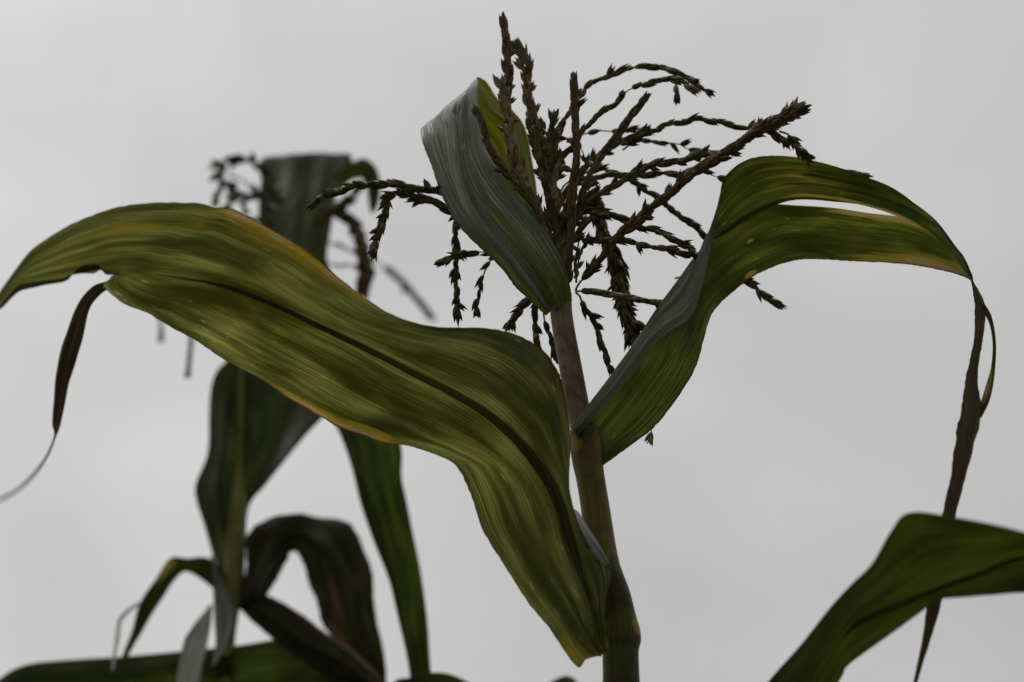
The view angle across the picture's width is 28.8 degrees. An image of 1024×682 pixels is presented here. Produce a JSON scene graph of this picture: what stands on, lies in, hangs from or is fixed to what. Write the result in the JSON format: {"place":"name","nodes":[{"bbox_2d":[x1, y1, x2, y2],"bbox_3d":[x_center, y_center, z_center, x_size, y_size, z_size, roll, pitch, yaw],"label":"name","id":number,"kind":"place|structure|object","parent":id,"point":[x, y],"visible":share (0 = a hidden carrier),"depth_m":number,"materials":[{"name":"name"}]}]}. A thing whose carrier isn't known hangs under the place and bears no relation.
{"place":"outdoors","nodes":[
{"label":"outdoors","id":0,"kind":"place"},
{"bbox_2d":[112,151,437,681],"bbox_3d":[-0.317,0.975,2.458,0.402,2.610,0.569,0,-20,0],"label":"maize plant","id":1,"kind":"object","parent":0,"point":[259,429],"visible":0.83,"depth_m":2.49,"materials":[{"name":"green plant"}]},
{"bbox_2d":[0,426,576,681],"bbox_3d":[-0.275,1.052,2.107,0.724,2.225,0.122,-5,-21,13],"label":"maize plant","id":2,"kind":"object","parent":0,"point":[376,466],"visible":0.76,"depth_m":2.38,"materials":[{"name":"green plant"}]},
{"bbox_2d":[0,11,1023,681],"bbox_3d":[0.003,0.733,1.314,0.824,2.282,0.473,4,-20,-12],"label":"maize plant","id":3,"kind":"object","parent":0,"point":[494,415],"visible":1,"depth_m":1.63,"materials":[{"name":"green plant"}]},
{"bbox_2d":[0,0,1023,681],"label":"sky","id":4,"kind":"structure","parent":0,"point":[799,436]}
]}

